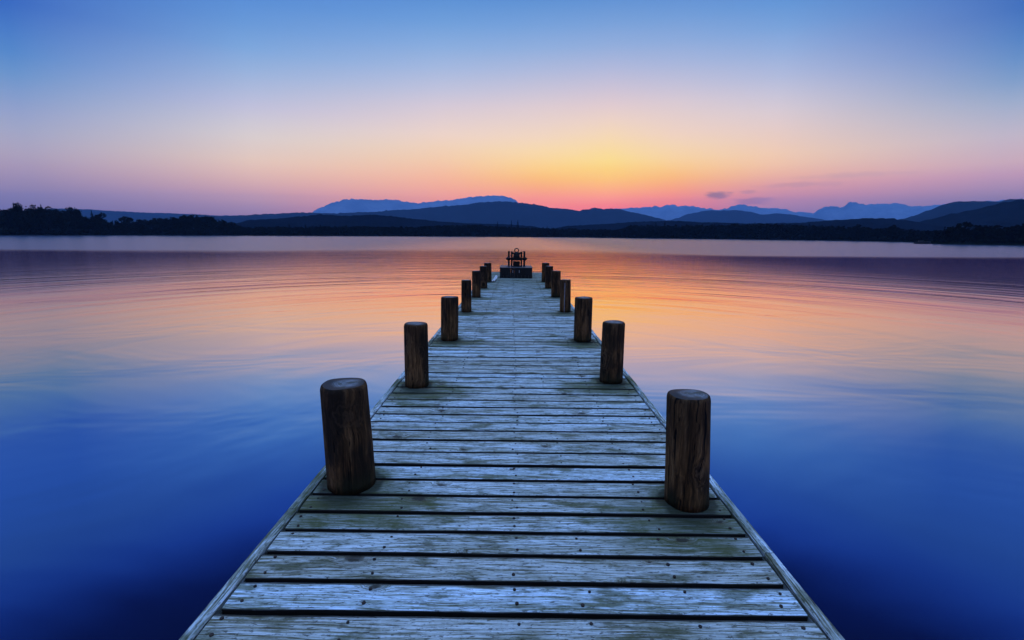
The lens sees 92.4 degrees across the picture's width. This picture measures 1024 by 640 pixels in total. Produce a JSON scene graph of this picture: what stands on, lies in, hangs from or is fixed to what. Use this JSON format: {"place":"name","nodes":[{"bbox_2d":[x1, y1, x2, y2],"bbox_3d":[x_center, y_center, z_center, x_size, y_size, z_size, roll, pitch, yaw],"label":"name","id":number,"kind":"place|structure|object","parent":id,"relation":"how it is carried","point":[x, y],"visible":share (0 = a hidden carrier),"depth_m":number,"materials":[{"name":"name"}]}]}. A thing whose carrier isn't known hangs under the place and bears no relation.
{"place":"outdoors","nodes":[
{"label":"outdoors","id":0,"kind":"place"},
{"bbox_2d":[28,208,215,228],"bbox_3d":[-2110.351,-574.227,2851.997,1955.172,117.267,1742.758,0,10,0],"label":"hill","id":1,"kind":"structure","parent":0,"point":[114,216],"depth_m":2640.45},
{"bbox_2d":[236,214,540,229],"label":"hill","id":2,"kind":"structure","parent":0,"point":[317,220],"depth_m":678.86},
{"bbox_2d":[312,195,517,213],"bbox_3d":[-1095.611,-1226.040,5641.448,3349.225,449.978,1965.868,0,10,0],"label":"mountain","id":3,"kind":"structure","parent":0,"point":[351,205],"depth_m":5416.36,"materials":[{"name":"blue stone"}]},
{"bbox_2d":[212,201,665,228],"bbox_3d":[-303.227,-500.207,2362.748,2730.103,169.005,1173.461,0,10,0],"label":"hill","id":4,"kind":"structure","parent":0,"point":[522,213],"depth_m":2289.17,"materials":[{"name":"blue"}]},
{"bbox_2d":[0,228,916,241],"bbox_3d":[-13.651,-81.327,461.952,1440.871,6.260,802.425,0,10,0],"label":"shore","id":5,"kind":"structure","parent":0,"point":[466,236],"depth_m":277.40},
{"bbox_2d":[8,202,29,229],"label":"broadleaf tree","id":6,"kind":"object","parent":5,"relation":"on","point":[17,208],"visible":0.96,"depth_m":202.63,"materials":[{"name":"green plant"}]},
{"bbox_2d":[25,204,48,228],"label":"broadleaf tree","id":7,"kind":"object","parent":5,"relation":"on","point":[33,209],"visible":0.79,"depth_m":208.32,"materials":[{"name":"green plant"}]},
{"bbox_2d":[40,204,48,230],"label":"conifer tree","id":8,"kind":"object","parent":5,"relation":"on","point":[46,229],"visible":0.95,"depth_m":210.41,"materials":[{"name":"green plant"}]},
{"bbox_2d":[40,206,58,229],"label":"broadleaf tree","id":9,"kind":"object","parent":5,"relation":"on","point":[51,222],"visible":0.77,"depth_m":212.12,"materials":[{"name":"green plant"}]},
{"bbox_2d":[61,207,80,230],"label":"broadleaf tree","id":10,"kind":"object","parent":5,"relation":"on","point":[70,223],"visible":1,"depth_m":217.80,"materials":[{"name":"green plant"}]},
{"bbox_2d":[67,208,84,233],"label":"broadleaf tree","id":11,"kind":"object","parent":5,"relation":"on","point":[78,222],"visible":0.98,"depth_m":220.20,"materials":[{"name":"green plant"}]},
{"bbox_2d":[90,210,96,230],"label":"conifer tree","id":12,"kind":"object","parent":5,"relation":"on","point":[92,219],"visible":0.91,"depth_m":226.97,"materials":[{"name":"green plant"}]},
{"bbox_2d":[91,212,107,228],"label":"broadleaf tree","id":13,"kind":"object","parent":5,"relation":"on","point":[98,217],"visible":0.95,"depth_m":227.90,"materials":[{"name":"green plant"}]},
{"bbox_2d":[118,216,133,230],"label":"pine tree","id":14,"kind":"object","parent":5,"relation":"on","point":[126,219],"visible":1,"depth_m":236.12,"materials":[{"name":"green plant"}]},
{"bbox_2d":[0,207,264,234],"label":"woodland","id":15,"kind":"object","parent":5,"relation":"on","point":[206,225],"visible":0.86,"depth_m":234.67,"materials":[{"name":"black plant"}]},
{"bbox_2d":[132,219,146,230],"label":"broadleaf tree","id":16,"kind":"object","parent":5,"relation":"on","point":[140,223],"visible":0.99,"depth_m":241.40,"materials":[{"name":"green plant"}]},
{"bbox_2d":[176,215,190,230],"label":"broadleaf tree","id":17,"kind":"object","parent":5,"relation":"on","point":[183,221],"visible":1,"depth_m":254.32,"materials":[{"name":"green plant"}]},
{"bbox_2d":[256,224,636,237],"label":"woodland","id":18,"kind":"object","parent":5,"relation":"on","point":[456,230],"visible":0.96,"depth_m":329.35,"materials":[{"name":"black plant"}]},
{"bbox_2d":[630,223,1008,241],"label":"woodland","id":19,"kind":"object","parent":5,"relation":"on","point":[781,231],"visible":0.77,"depth_m":272.19,"materials":[{"name":"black plant"}]},
{"bbox_2d":[853,224,865,238],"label":"broadleaf tree","id":20,"kind":"object","parent":5,"relation":"on","point":[859,230],"visible":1,"depth_m":237.43,"materials":[{"name":"green plant"}]},
{"bbox_2d":[885,225,899,236],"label":"broadleaf tree","id":21,"kind":"object","parent":5,"relation":"on","point":[892,227],"visible":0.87,"depth_m":220.65,"materials":[{"name":"green plant"}]},
{"bbox_2d":[0,235,1023,639],"bbox_3d":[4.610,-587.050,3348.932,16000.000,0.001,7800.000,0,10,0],"label":"water","id":22,"kind":"structure","parent":0,"point":[162,457],"depth_m":6.91,"materials":[{"name":"blue liquid"}]},
{"bbox_2d":[179,272,844,639],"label":"jetty","id":23,"kind":"object","parent":22,"relation":"in","point":[515,491],"visible":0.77,"depth_m":2.35,"materials":[{"name":"grey wood"}]},
{"bbox_2d":[320,378,375,494],"bbox_3d":[-0.908,0.633,2.727,0.271,0.590,0.263,0,10,0],"label":"mooring post","id":24,"kind":"object","parent":23,"relation":"on","point":[348,442],"visible":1,"depth_m":2.63,"materials":[{"name":"brown wood"}]},
{"bbox_2d":[404,322,428,388],"bbox_3d":[-0.884,0.317,4.529,0.222,0.588,0.221,0,10,0],"label":"mooring post","id":25,"kind":"object","parent":23,"relation":"on","point":[416,355],"visible":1,"depth_m":4.45,"materials":[{"name":"brown wood"}]},
{"bbox_2d":[441,296,457,340],"bbox_3d":[-0.829,-0.025,6.508,0.240,0.576,0.231,0,10,0],"label":"mooring post","id":26,"kind":"object","parent":23,"relation":"on","point":[449,318],"visible":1,"depth_m":6.42,"materials":[{"name":"brown wood"}]},
{"bbox_2d":[461,280,471,311],"bbox_3d":[-0.824,-0.435,8.844,0.187,0.574,0.188,0,10,0],"label":"mooring post","id":27,"kind":"object","parent":23,"relation":"on","point":[465,295],"visible":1,"depth_m":8.77,"materials":[{"name":"brown wood"}]},
{"bbox_2d":[472,271,480,297],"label":"mooring post","id":28,"kind":"object","parent":23,"relation":"on","point":[476,284],"visible":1,"depth_m":10.83,"materials":[{"name":"brown wood"}]},
{"bbox_2d":[480,266,486,287],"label":"mooring post","id":29,"kind":"object","parent":23,"relation":"on","point":[483,271],"visible":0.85,"depth_m":12.62,"materials":[{"name":"brown wood"}]},
{"bbox_2d":[484,263,491,281],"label":"mooring post","id":30,"kind":"object","parent":23,"relation":"on","point":[489,274],"visible":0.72,"depth_m":14.30,"materials":[{"name":"brown wood"}]},
{"bbox_2d":[500,265,531,277],"bbox_3d":[0.131,-1.594,16.143,1.046,0.340,1.166,0,10,0],"label":"storage chest","id":31,"kind":"object","parent":23,"relation":"on","point":[506,271],"visible":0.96,"depth_m":15.58,"materials":[{"name":"grey wood"}]},
{"bbox_2d":[506,248,526,266],"bbox_3d":[0.149,-2.048,16.007,0.700,0.602,0.240,0,10,0],"label":"winding gear","id":32,"kind":"object","parent":31,"relation":"on","point":[516,258],"visible":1,"depth_m":15.96,"materials":[{"name":"black metal"}]},
{"bbox_2d":[542,263,548,281],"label":"mooring post","id":33,"kind":"object","parent":23,"relation":"on","point":[543,270],"visible":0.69,"depth_m":14.44,"materials":[{"name":"brown wood"}]},
{"bbox_2d":[545,266,552,287],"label":"mooring post","id":34,"kind":"object","parent":23,"relation":"on","point":[548,269],"visible":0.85,"depth_m":12.74,"materials":[{"name":"brown wood"}]},
{"bbox_2d":[551,270,560,297],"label":"mooring post","id":35,"kind":"object","parent":23,"relation":"on","point":[555,282],"visible":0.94,"depth_m":10.94,"materials":[{"name":"brown wood"}]},
{"bbox_2d":[560,279,570,311],"bbox_3d":[0.973,-0.445,8.934,0.208,0.590,0.202,0,10,0],"label":"mooring post","id":36,"kind":"object","parent":23,"relation":"on","point":[565,295],"visible":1,"depth_m":8.86,"materials":[{"name":"wood"}]},
{"bbox_2d":[574,296,592,341],"bbox_3d":[0.944,-0.014,6.508,0.234,0.582,0.235,0,10,0],"label":"mooring post","id":37,"kind":"object","parent":23,"relation":"on","point":[583,319],"visible":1,"depth_m":6.42,"materials":[{"name":"brown wood"}]},
{"bbox_2d":[599,320,624,383],"bbox_3d":[0.960,0.302,4.703,0.222,0.585,0.219,0,10,0],"label":"mooring post","id":38,"kind":"object","parent":23,"relation":"on","point":[612,353],"visible":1,"depth_m":4.62,"materials":[{"name":"brown wood"}]},
{"bbox_2d":[664,389,710,512],"bbox_3d":[0.921,0.671,2.565,0.247,0.598,0.223,0,10,0],"label":"mooring post","id":39,"kind":"object","parent":23,"relation":"on","point":[687,451],"visible":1,"depth_m":2.48,"materials":[{"name":"brown wood"}]},
{"bbox_2d":[914,241,930,243],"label":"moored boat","id":40,"kind":"object","parent":22,"relation":"on","point":[920,242],"visible":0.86,"depth_m":155.72,"materials":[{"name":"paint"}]},
{"bbox_2d":[924,241,1023,244],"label":"headland","id":41,"kind":"structure","parent":22,"relation":"in","point":[964,243],"depth_m":148.60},
{"bbox_2d":[932,221,1023,242],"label":"woodland","id":42,"kind":"object","parent":41,"relation":"on","point":[995,234],"visible":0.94,"depth_m":151.69,"materials":[{"name":"green plant"}]},
{"bbox_2d":[0,0,1023,215],"label":"sky","id":43,"kind":"structure","parent":0,"point":[202,107],"materials":[{"name":"blue"}]},
{"bbox_2d":[668,210,826,223],"bbox_3d":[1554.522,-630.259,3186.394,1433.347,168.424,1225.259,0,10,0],"label":"hill","id":44,"kind":"structure","parent":0,"point":[732,216],"depth_m":3025.95,"materials":[{"name":"blue"}]},
{"bbox_2d":[555,218,946,231],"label":"hill","id":45,"kind":"structure","parent":0,"point":[879,223],"depth_m":625.77,"materials":[{"name":"blue"}]},
{"bbox_2d":[615,200,1003,220],"bbox_3d":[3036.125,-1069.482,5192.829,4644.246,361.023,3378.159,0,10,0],"label":"mountain","id":46,"kind":"structure","parent":0,"point":[856,210],"depth_m":4928.16,"materials":[{"name":"blue stone"}]},
{"bbox_2d":[898,199,1023,221],"bbox_3d":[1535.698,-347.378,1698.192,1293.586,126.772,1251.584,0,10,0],"label":"hill","id":47,"kind":"structure","parent":0,"point":[949,208],"depth_m":1577.66,"materials":[{"name":"blue"}]},
{"bbox_2d":[920,200,1023,229],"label":"hill","id":48,"kind":"structure","parent":0,"point":[1007,214],"depth_m":636.93,"materials":[{"name":"blue"}]}
]}

